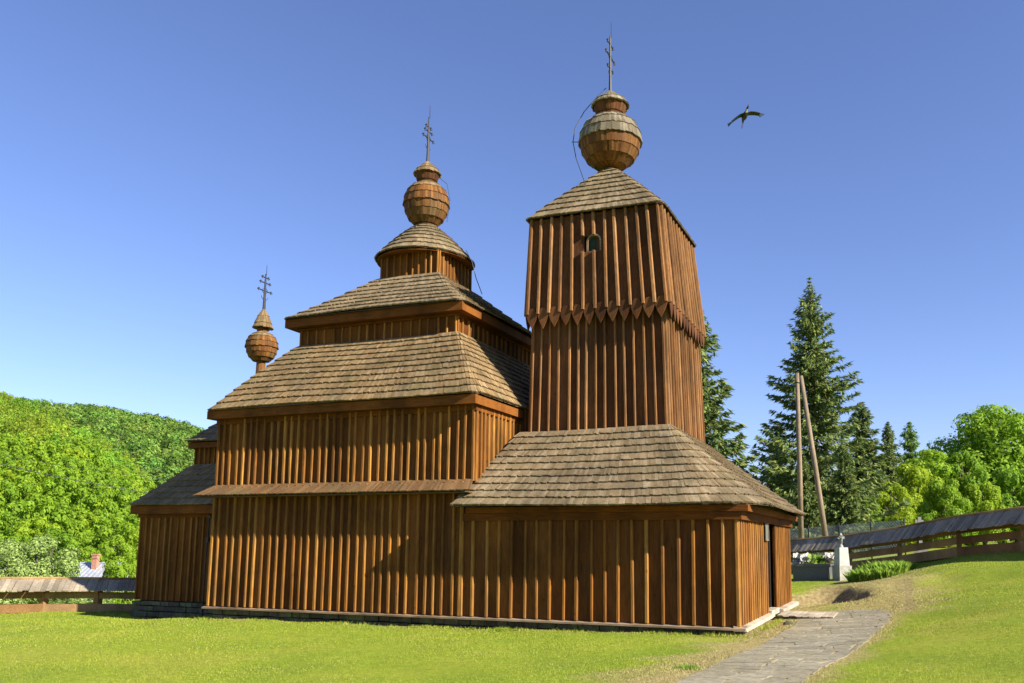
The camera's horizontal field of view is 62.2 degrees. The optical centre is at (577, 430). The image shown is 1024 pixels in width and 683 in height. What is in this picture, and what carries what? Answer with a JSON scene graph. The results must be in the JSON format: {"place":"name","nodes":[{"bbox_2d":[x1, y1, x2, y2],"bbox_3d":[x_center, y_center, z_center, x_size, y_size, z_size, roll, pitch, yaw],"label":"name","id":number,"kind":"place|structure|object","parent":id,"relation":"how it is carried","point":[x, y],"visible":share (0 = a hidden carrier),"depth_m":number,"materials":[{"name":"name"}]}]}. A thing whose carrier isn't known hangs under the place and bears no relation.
{"place":"outdoors","nodes":[
{"label":"outdoors","id":0,"kind":"place"},
{"bbox_2d":[0,464,147,492],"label":"power cable","id":1,"kind":"object","parent":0,"point":[73,479],"visible":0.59,"depth_m":76.01,"materials":[{"name":"black rubber"}]},
{"bbox_2d":[0,455,167,479],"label":"power cable","id":2,"kind":"object","parent":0,"point":[82,468],"visible":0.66,"depth_m":95.57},
{"bbox_2d":[85,425,177,474],"bbox_3d":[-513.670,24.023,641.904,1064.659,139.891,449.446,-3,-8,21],"label":"hill","id":3,"kind":"structure","parent":0,"point":[132,453],"depth_m":506.83,"materials":[{"name":"green plant"}]},
{"bbox_2d":[14,396,204,488],"bbox_3d":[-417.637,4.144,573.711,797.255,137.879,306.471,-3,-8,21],"label":"wood","id":4,"kind":"object","parent":3,"relation":"on","point":[156,445],"visible":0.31,"depth_m":537.02,"materials":[{"name":"green plant"}]},
{"bbox_2d":[0,540,1023,682],"bbox_3d":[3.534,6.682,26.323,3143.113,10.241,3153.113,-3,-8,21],"label":"ground","id":5,"kind":"structure","parent":0,"point":[820,596],"depth_m":15.42,"materials":[{"name":"green plant"}]},
{"bbox_2d":[0,547,30,603],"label":"willow bush","id":6,"kind":"object","parent":5,"relation":"on","point":[14,571],"visible":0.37,"depth_m":57.96,"materials":[{"name":"green plant"}]},
{"bbox_2d":[0,533,39,564],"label":"leafy tree","id":7,"kind":"object","parent":5,"relation":"on","point":[19,537],"visible":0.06,"depth_m":109.34,"materials":[{"name":"green plant"}]},
{"bbox_2d":[0,533,80,603],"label":"willow bush","id":8,"kind":"object","parent":5,"relation":"on","point":[36,549],"visible":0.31,"depth_m":61.01,"materials":[{"name":"green plant"}]},
{"bbox_2d":[32,527,78,567],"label":"leafy tree","id":9,"kind":"object","parent":5,"relation":"on","point":[64,540],"visible":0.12,"depth_m":115.98,"materials":[{"name":"green plant"}]},
{"bbox_2d":[0,577,135,612],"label":"log fence","id":10,"kind":"object","parent":5,"relation":"on","point":[42,587],"visible":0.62,"depth_m":26.78,"materials":[{"name":"brown wood"}]},
{"bbox_2d":[48,591,114,603],"bbox_3d":[-34.992,12.117,59.623,3.634,3.183,3.966,2,-8,-11],"label":"willow bush","id":11,"kind":"object","parent":5,"relation":"on","point":[82,601],"visible":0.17,"depth_m":58.50,"materials":[{"name":"green plant"}]},
{"bbox_2d":[75,545,105,561],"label":"leafy tree","id":12,"kind":"object","parent":5,"relation":"on","point":[87,551],"visible":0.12,"depth_m":99.55,"materials":[{"name":"green plant"}]},
{"bbox_2d":[72,554,127,600],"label":"house","id":13,"kind":"structure","parent":5,"relation":"on","point":[93,568],"depth_m":83.20,"materials":[{"name":"paint"}]},
{"bbox_2d":[96,538,136,571],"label":"leafy tree","id":14,"kind":"object","parent":5,"relation":"on","point":[122,551],"visible":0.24,"depth_m":111.21,"materials":[{"name":"green plant"}]},
{"bbox_2d":[102,559,135,603],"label":"leafy tree","id":15,"kind":"object","parent":5,"relation":"on","point":[116,569],"visible":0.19,"depth_m":72.90,"materials":[{"name":"green plant"}]},
{"bbox_2d":[119,614,783,637],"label":"wall grass","id":16,"kind":"structure","parent":5,"relation":"on","point":[777,621],"depth_m":19.98,"materials":[{"name":"green plant"}]},
{"bbox_2d":[129,30,805,634],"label":"wooden church","id":17,"kind":"structure","parent":5,"relation":"on","point":[419,432],"depth_m":22.28,"materials":[{"name":"wood"}]},
{"bbox_2d":[586,234,601,251],"bbox_3d":[0.464,-5.094,22.977,0.430,0.535,0.130,-3,-8,21],"label":"window","id":18,"kind":"structure","parent":17,"relation":"in","point":[591,243],"depth_m":23.02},
{"bbox_2d":[768,530,770,606],"bbox_3d":[4.705,3.718,23.373,1.243,2.220,0.045,-3,-8,21],"label":"door","id":19,"kind":"structure","parent":17,"relation":"in","point":[769,572],"depth_m":23.12,"materials":[{"name":"brown wood"}]},
{"bbox_2d":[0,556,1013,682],"bbox_3d":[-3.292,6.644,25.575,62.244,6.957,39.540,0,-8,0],"label":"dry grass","id":20,"kind":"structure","parent":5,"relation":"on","point":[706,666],"depth_m":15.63,"materials":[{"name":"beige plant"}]},
{"bbox_2d":[673,662,700,669],"bbox_3d":[1.595,3.417,12.254,0.408,0.126,0.336,0,-8,0],"label":"grass tuft","id":21,"kind":"object","parent":5,"relation":"on","point":[687,666],"visible":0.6,"depth_m":12.23,"materials":[{"name":"green plant"}]},
{"bbox_2d":[700,310,759,474],"bbox_3d":[7.929,0.340,56.746,10.787,19.268,10.671,4,-8,-24],"label":"spruce tree","id":22,"kind":"object","parent":5,"relation":"on","point":[716,440],"visible":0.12,"depth_m":56.15,"materials":[{"name":"green plant"}]},
{"bbox_2d":[758,421,795,499],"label":"spruce tree","id":23,"kind":"object","parent":5,"relation":"on","point":[771,454],"visible":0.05,"depth_m":84.65,"materials":[{"name":"green plant"}]},
{"bbox_2d":[676,609,890,682],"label":"stone path","id":24,"kind":"structure","parent":5,"relation":"on","point":[752,668],"depth_m":14.21,"materials":[{"name":"stone"}]},
{"bbox_2d":[777,610,837,618],"bbox_3d":[5.985,4.957,21.881,1.370,0.436,1.687,-3,-8,21],"label":"door step","id":25,"kind":"object","parent":5,"relation":"on","point":[787,614],"depth_m":21.59,"materials":[{"name":"stone"}]},
{"bbox_2d":[786,456,829,556],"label":"spruce tree","id":26,"kind":"object","parent":5,"relation":"on","point":[811,518],"visible":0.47,"depth_m":65.94,"materials":[{"name":"green plant"}]},
{"bbox_2d":[791,563,833,580],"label":"grave slab","id":27,"kind":"structure","parent":5,"relation":"on","point":[807,572],"depth_m":33.67,"materials":[{"name":"stone"}]},
{"bbox_2d":[793,552,810,563],"bbox_3d":[9.185,5.219,34.448,0.828,0.549,0.850,-3,-8,21],"label":"flower bouquet","id":28,"kind":"object","parent":27,"relation":"on","point":[800,558],"visible":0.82,"depth_m":34.24,"materials":[{"name":"white plant"}]},
{"bbox_2d":[807,554,826,563],"bbox_3d":[9.716,5.220,34.192,0.773,0.508,0.782,-3,-8,21],"label":"flower bouquet","id":29,"kind":"object","parent":27,"relation":"on","point":[817,559],"visible":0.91,"depth_m":34.02,"materials":[{"name":"green plant"}]},
{"bbox_2d":[823,552,833,560],"bbox_3d":[10.150,5.070,33.997,0.636,0.370,0.634,-3,-8,21],"label":"flower bouquet","id":30,"kind":"object","parent":27,"relation":"on","point":[828,556],"visible":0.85,"depth_m":33.89,"materials":[{"name":"white plant"}]},
{"bbox_2d":[795,373,831,562],"bbox_3d":[12.059,2.197,44.342,1.066,10.667,2.498,4,-8,-25],"label":"utility pole","id":31,"kind":"object","parent":5,"relation":"on","point":[815,472],"visible":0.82,"depth_m":44.59,"materials":[{"name":"brown wood"}]},
{"bbox_2d":[742,276,909,553],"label":"spruce tree","id":32,"kind":"object","parent":5,"relation":"on","point":[814,364],"visible":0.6,"depth_m":74.60,"materials":[{"name":"green plant"}]},
{"bbox_2d":[832,533,851,580],"bbox_3d":[10.340,5.001,33.053,0.533,1.980,0.533,2,-8,-14],"label":"gravestone","id":33,"kind":"object","parent":5,"relation":"on","point":[841,565],"visible":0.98,"depth_m":32.88,"materials":[{"name":"stone"}]},
{"bbox_2d":[816,442,871,552],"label":"spruce tree","id":34,"kind":"object","parent":5,"relation":"on","point":[845,499],"visible":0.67,"depth_m":66.08,"materials":[{"name":"green plant"}]},
{"bbox_2d":[790,518,905,559],"bbox_3d":[15.351,6.676,49.483,7.759,2.996,0.073,-6,-10,41],"label":"wire fence","id":35,"kind":"object","parent":5,"relation":"on","point":[839,529],"visible":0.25,"depth_m":48.74,"materials":[{"name":"grey metal"}]},
{"bbox_2d":[846,401,898,549],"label":"spruce tree","id":36,"kind":"object","parent":5,"relation":"on","point":[861,414],"visible":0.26,"depth_m":82.76,"materials":[{"name":"green plant"}]},
{"bbox_2d":[861,496,887,548],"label":"leafy tree","id":37,"kind":"object","parent":5,"relation":"on","point":[879,519],"visible":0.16,"depth_m":75.58,"materials":[{"name":"green plant"}]},
{"bbox_2d":[842,560,911,582],"bbox_3d":[10.995,5.160,30.978,2.472,0.890,1.911,-3,-8,21],"label":"grass tuft","id":38,"kind":"object","parent":5,"relation":"on","point":[879,570],"visible":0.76,"depth_m":30.47,"materials":[{"name":"green plant"}]},
{"bbox_2d":[878,422,903,545],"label":"spruce tree","id":39,"kind":"object","parent":5,"relation":"on","point":[887,440],"visible":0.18,"depth_m":90.98,"materials":[{"name":"green plant"}]},
{"bbox_2d":[870,481,916,546],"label":"leafy tree","id":40,"kind":"object","parent":5,"relation":"on","point":[901,493],"visible":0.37,"depth_m":77.32,"materials":[{"name":"green plant"}]},
{"bbox_2d":[889,559,919,570],"bbox_3d":[12.049,5.172,31.814,1.687,0.703,1.294,-3,-8,21],"label":"grass tuft","id":41,"kind":"object","parent":5,"relation":"on","point":[913,566],"visible":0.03,"depth_m":31.39,"materials":[{"name":"green plant"}]},
{"bbox_2d":[790,506,1023,571],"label":"log fence","id":42,"kind":"object","parent":5,"relation":"on","point":[960,524],"visible":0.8,"depth_m":32.66,"materials":[{"name":"wood"}]},
{"bbox_2d":[896,421,920,465],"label":"spruce tree","id":43,"kind":"object","parent":5,"relation":"on","point":[909,438],"visible":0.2,"depth_m":96.22,"materials":[{"name":"green plant"}]},
{"bbox_2d":[887,464,944,543],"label":"leafy tree","id":44,"kind":"object","parent":5,"relation":"on","point":[913,480],"visible":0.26,"depth_m":83.16,"materials":[{"name":"green plant"}]},
{"bbox_2d":[914,517,928,552],"bbox_3d":[15.055,4.755,37.050,0.600,1.950,0.500,-3,-8,21],"label":"grave cross","id":45,"kind":"object","parent":5,"relation":"on","point":[917,521],"visible":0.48,"depth_m":36.97,"materials":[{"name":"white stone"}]},
{"bbox_2d":[902,449,977,498],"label":"leafy tree","id":46,"kind":"object","parent":5,"relation":"on","point":[930,459],"visible":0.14,"depth_m":90.70,"materials":[{"name":"green plant"}]},
{"bbox_2d":[915,478,977,547],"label":"leafy tree","id":47,"kind":"object","parent":5,"relation":"on","point":[949,501],"visible":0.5,"depth_m":71.42,"materials":[{"name":"green plant"}]},
{"bbox_2d":[942,450,991,544],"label":"leafy tree","id":48,"kind":"object","parent":5,"relation":"on","point":[970,463],"visible":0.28,"depth_m":89.69,"materials":[{"name":"green plant"}]},
{"bbox_2d":[926,402,1023,542],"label":"leafy tree","id":49,"kind":"object","parent":5,"relation":"on","point":[990,443],"visible":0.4,"depth_m":96.85,"materials":[{"name":"green plant"}]},
{"bbox_2d":[962,481,1011,545],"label":"leafy tree","id":50,"kind":"object","parent":5,"relation":"on","point":[980,503],"visible":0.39,"depth_m":75.66,"materials":[{"name":"green plant"}]},
{"bbox_2d":[981,467,1023,541],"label":"leafy tree","id":51,"kind":"object","parent":5,"relation":"on","point":[1009,481],"visible":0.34,"depth_m":79.26,"materials":[{"name":"green plant"}]},
{"bbox_2d":[0,0,1023,484],"label":"sky","id":52,"kind":"structure","parent":0,"point":[158,158],"materials":[{"name":"blue"}]},
{"bbox_2d":[727,104,764,127],"bbox_3d":[9.173,-17.063,46.040,1.804,0.814,1.471,-6,-10,38],"label":"flying stork","id":53,"kind":"object","parent":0,"point":[745,114],"visible":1,"depth_m":45.99},
{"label":"hill","id":54,"kind":"structure","parent":0,"visible":0},
{"bbox_2d":[0,444,9,466],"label":"hillside tree","id":55,"kind":"object","parent":54,"relation":"on","point":[4,451],"visible":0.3,"depth_m":240.05,"materials":[{"name":"green plant"}]},
{"bbox_2d":[0,501,19,525],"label":"hillside tree","id":56,"kind":"object","parent":54,"relation":"on","point":[9,508],"visible":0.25,"depth_m":190.63,"materials":[{"name":"green plant"}]},
{"bbox_2d":[0,470,24,493],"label":"hillside tree","id":57,"kind":"object","parent":54,"relation":"on","point":[8,474],"visible":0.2,"depth_m":208.06,"materials":[{"name":"green plant"}]},
{"bbox_2d":[0,512,26,541],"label":"hillside tree","id":58,"kind":"object","parent":54,"relation":"on","point":[8,516],"visible":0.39,"depth_m":180.44,"materials":[{"name":"green plant"}]},
{"bbox_2d":[0,431,27,442],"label":"hillside tree","id":59,"kind":"object","parent":54,"relation":"on","point":[20,435],"visible":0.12,"depth_m":253.92,"materials":[{"name":"green plant"}]},
{"bbox_2d":[0,464,28,482],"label":"hillside tree","id":60,"kind":"object","parent":54,"relation":"on","point":[20,471],"visible":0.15,"depth_m":220.38,"materials":[{"name":"green plant"}]},
{"bbox_2d":[0,437,29,463],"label":"hillside tree","id":61,"kind":"object","parent":54,"relation":"on","point":[15,443],"visible":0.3,"depth_m":243.89,"materials":[{"name":"green plant"}]},
{"bbox_2d":[1,452,30,474],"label":"hillside tree","id":62,"kind":"object","parent":54,"relation":"on","point":[8,460],"visible":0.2,"depth_m":225.98,"materials":[{"name":"green plant"}]},
{"bbox_2d":[0,476,43,523],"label":"hillside tree","id":63,"kind":"object","parent":54,"relation":"on","point":[12,492],"visible":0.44,"depth_m":195.85,"materials":[{"name":"green plant"}]},
{"bbox_2d":[1,476,43,505],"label":"hillside tree","id":64,"kind":"object","parent":54,"relation":"on","point":[30,480],"visible":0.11,"depth_m":203.75,"materials":[{"name":"green plant"}]},
{"bbox_2d":[9,432,36,448],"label":"hillside tree","id":65,"kind":"object","parent":54,"relation":"on","point":[31,442],"visible":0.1,"depth_m":259.45,"materials":[{"name":"green plant"}]},
{"bbox_2d":[8,516,62,550],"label":"hillside tree","id":66,"kind":"object","parent":54,"relation":"on","point":[26,525],"visible":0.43,"depth_m":178.82,"materials":[{"name":"green plant"}]},
{"bbox_2d":[22,463,53,486],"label":"hillside tree","id":67,"kind":"object","parent":54,"relation":"on","point":[35,476],"visible":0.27,"depth_m":217.51,"materials":[{"name":"green plant"}]},
{"bbox_2d":[25,512,51,537],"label":"hillside tree","id":68,"kind":"object","parent":54,"relation":"on","point":[35,514],"visible":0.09,"depth_m":184.76,"materials":[{"name":"green plant"}]},
{"bbox_2d":[19,493,63,530],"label":"hillside tree","id":69,"kind":"object","parent":54,"relation":"on","point":[48,502],"visible":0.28,"depth_m":188.38,"materials":[{"name":"green plant"}]},
{"bbox_2d":[28,450,56,470],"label":"hillside tree","id":70,"kind":"object","parent":54,"relation":"on","point":[34,463],"visible":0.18,"depth_m":236.45,"materials":[{"name":"green plant"}]},
{"bbox_2d":[25,441,62,466],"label":"hillside tree","id":71,"kind":"object","parent":54,"relation":"on","point":[42,447],"visible":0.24,"depth_m":242.19,"materials":[{"name":"green plant"}]},
{"bbox_2d":[32,443,56,460],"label":"hillside tree","id":72,"kind":"object","parent":54,"relation":"on","point":[34,447],"visible":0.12,"depth_m":246.60,"materials":[{"name":"green plant"}]},
{"bbox_2d":[36,458,62,483],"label":"hillside tree","id":73,"kind":"object","parent":54,"relation":"on","point":[47,461],"visible":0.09,"depth_m":230.95,"materials":[{"name":"green plant"}]},
{"bbox_2d":[33,501,79,536],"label":"hillside tree","id":74,"kind":"object","parent":54,"relation":"on","point":[60,515],"visible":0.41,"depth_m":187.31,"materials":[{"name":"green plant"}]},
{"bbox_2d":[40,469,78,488],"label":"hillside tree","id":75,"kind":"object","parent":54,"relation":"on","point":[69,472],"visible":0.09,"depth_m":221.17,"materials":[{"name":"green plant"}]},
{"bbox_2d":[41,470,79,503],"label":"hillside tree","id":76,"kind":"object","parent":54,"relation":"on","point":[59,489],"visible":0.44,"depth_m":210.20,"materials":[{"name":"green plant"}]},
{"bbox_2d":[50,454,79,472],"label":"hillside tree","id":77,"kind":"object","parent":54,"relation":"on","point":[67,460],"visible":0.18,"depth_m":243.81,"materials":[{"name":"green plant"}]},
{"bbox_2d":[49,460,81,485],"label":"hillside tree","id":78,"kind":"object","parent":54,"relation":"on","point":[55,468],"visible":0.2,"depth_m":225.03,"materials":[{"name":"green plant"}]},
{"bbox_2d":[57,447,78,459],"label":"hillside tree","id":79,"kind":"object","parent":54,"relation":"on","point":[67,452],"visible":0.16,"depth_m":258.52,"materials":[{"name":"green plant"}]},
{"bbox_2d":[62,437,88,457],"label":"hillside tree","id":80,"kind":"object","parent":54,"relation":"on","point":[80,445],"visible":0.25,"depth_m":270.03,"materials":[{"name":"green plant"}]},
{"bbox_2d":[59,480,93,511],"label":"hillside tree","id":81,"kind":"object","parent":54,"relation":"on","point":[67,496],"visible":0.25,"depth_m":210.39,"materials":[{"name":"green plant"}]},
{"bbox_2d":[0,391,153,490],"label":"hillside wood","id":82,"kind":"object","parent":54,"relation":"on","point":[38,423],"visible":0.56,"depth_m":309.54,"materials":[{"name":"green plant"}]},
{"bbox_2d":[68,448,90,461],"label":"hillside tree","id":83,"kind":"object","parent":54,"relation":"on","point":[80,454],"visible":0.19,"depth_m":263.74,"materials":[{"name":"green plant"}]},
{"bbox_2d":[66,520,94,546],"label":"hillside tree","id":84,"kind":"object","parent":54,"relation":"on","point":[72,530],"visible":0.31,"depth_m":184.01,"materials":[{"name":"green plant"}]},
{"bbox_2d":[62,505,101,532],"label":"hillside tree","id":85,"kind":"object","parent":54,"relation":"on","point":[76,508],"visible":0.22,"depth_m":193.35,"materials":[{"name":"green plant"}]},
{"bbox_2d":[70,531,95,561],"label":"hillside tree","id":86,"kind":"object","parent":54,"relation":"on","point":[80,536],"visible":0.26,"depth_m":177.34,"materials":[{"name":"green plant"}]},
{"bbox_2d":[74,470,91,489],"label":"hillside tree","id":87,"kind":"object","parent":54,"relation":"on","point":[86,473],"visible":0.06,"depth_m":228.21,"materials":[{"name":"green plant"}]},
{"bbox_2d":[73,460,94,479],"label":"hillside tree","id":88,"kind":"object","parent":54,"relation":"on","point":[81,464],"visible":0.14,"depth_m":242.40,"materials":[{"name":"green plant"}]},
{"bbox_2d":[74,512,104,536],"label":"hillside tree","id":89,"kind":"object","parent":54,"relation":"on","point":[87,522],"visible":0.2,"depth_m":190.29,"materials":[{"name":"green plant"}]},
{"bbox_2d":[70,491,110,519],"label":"hillside tree","id":90,"kind":"object","parent":54,"relation":"on","point":[99,504],"visible":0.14,"depth_m":202.17,"materials":[{"name":"green plant"}]},
{"bbox_2d":[79,461,104,472],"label":"hillside tree","id":91,"kind":"object","parent":54,"relation":"on","point":[91,464],"visible":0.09,"depth_m":254.58,"materials":[{"name":"green plant"}]},
{"bbox_2d":[73,485,118,525],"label":"hillside tree","id":92,"kind":"object","parent":54,"relation":"on","point":[91,499],"visible":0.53,"depth_m":199.16,"materials":[{"name":"green plant"}]},
{"bbox_2d":[83,449,108,473],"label":"hillside tree","id":93,"kind":"object","parent":54,"relation":"on","point":[98,460],"visible":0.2,"depth_m":260.17,"materials":[{"name":"green plant"}]},
{"bbox_2d":[83,447,111,467],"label":"hillside tree","id":94,"kind":"object","parent":54,"relation":"on","point":[93,449],"visible":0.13,"depth_m":274.39,"materials":[{"name":"green plant"}]},
{"bbox_2d":[90,528,116,548],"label":"hillside tree","id":95,"kind":"object","parent":54,"relation":"on","point":[95,542],"visible":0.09,"depth_m":179.34,"materials":[{"name":"green plant"}]},
{"bbox_2d":[89,517,121,547],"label":"hillside tree","id":96,"kind":"object","parent":54,"relation":"on","point":[105,521],"visible":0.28,"depth_m":187.10,"materials":[{"name":"green plant"}]},
{"bbox_2d":[88,472,124,501],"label":"hillside tree","id":97,"kind":"object","parent":54,"relation":"on","point":[99,480],"visible":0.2,"depth_m":222.87,"materials":[{"name":"green plant"}]},
{"bbox_2d":[96,485,133,522],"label":"hillside tree","id":98,"kind":"object","parent":54,"relation":"on","point":[109,491],"visible":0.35,"depth_m":208.51,"materials":[{"name":"green plant"}]},
{"bbox_2d":[96,514,137,559],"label":"hillside tree","id":99,"kind":"object","parent":54,"relation":"on","point":[129,532],"visible":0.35,"depth_m":176.31,"materials":[{"name":"green plant"}]},
{"bbox_2d":[111,468,132,481],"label":"hillside tree","id":100,"kind":"object","parent":54,"relation":"on","point":[115,470],"visible":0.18,"depth_m":254.91,"materials":[{"name":"green plant"}]},
{"bbox_2d":[107,478,139,513],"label":"hillside tree","id":101,"kind":"object","parent":54,"relation":"on","point":[127,483],"visible":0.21,"depth_m":218.60,"materials":[{"name":"green plant"}]},
{"bbox_2d":[118,513,139,541],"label":"hillside tree","id":102,"kind":"object","parent":54,"relation":"on","point":[129,517],"visible":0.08,"depth_m":193.96,"materials":[{"name":"green plant"}]},
{"bbox_2d":[119,473,143,488],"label":"hillside tree","id":103,"kind":"object","parent":54,"relation":"on","point":[129,477],"visible":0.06,"depth_m":244.02,"materials":[{"name":"green plant"}]},
{"bbox_2d":[126,530,138,546],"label":"hillside tree","id":104,"kind":"object","parent":54,"relation":"on","point":[136,533],"visible":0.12,"depth_m":182.32,"materials":[{"name":"green plant"}]},
{"bbox_2d":[123,478,145,495],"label":"hillside tree","id":105,"kind":"object","parent":54,"relation":"on","point":[135,483],"visible":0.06,"depth_m":233.11,"materials":[{"name":"green plant"}]},
{"bbox_2d":[136,473,156,491],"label":"hillside tree","id":106,"kind":"object","parent":54,"relation":"on","point":[153,486],"visible":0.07,"depth_m":273.38,"materials":[{"name":"green plant"}]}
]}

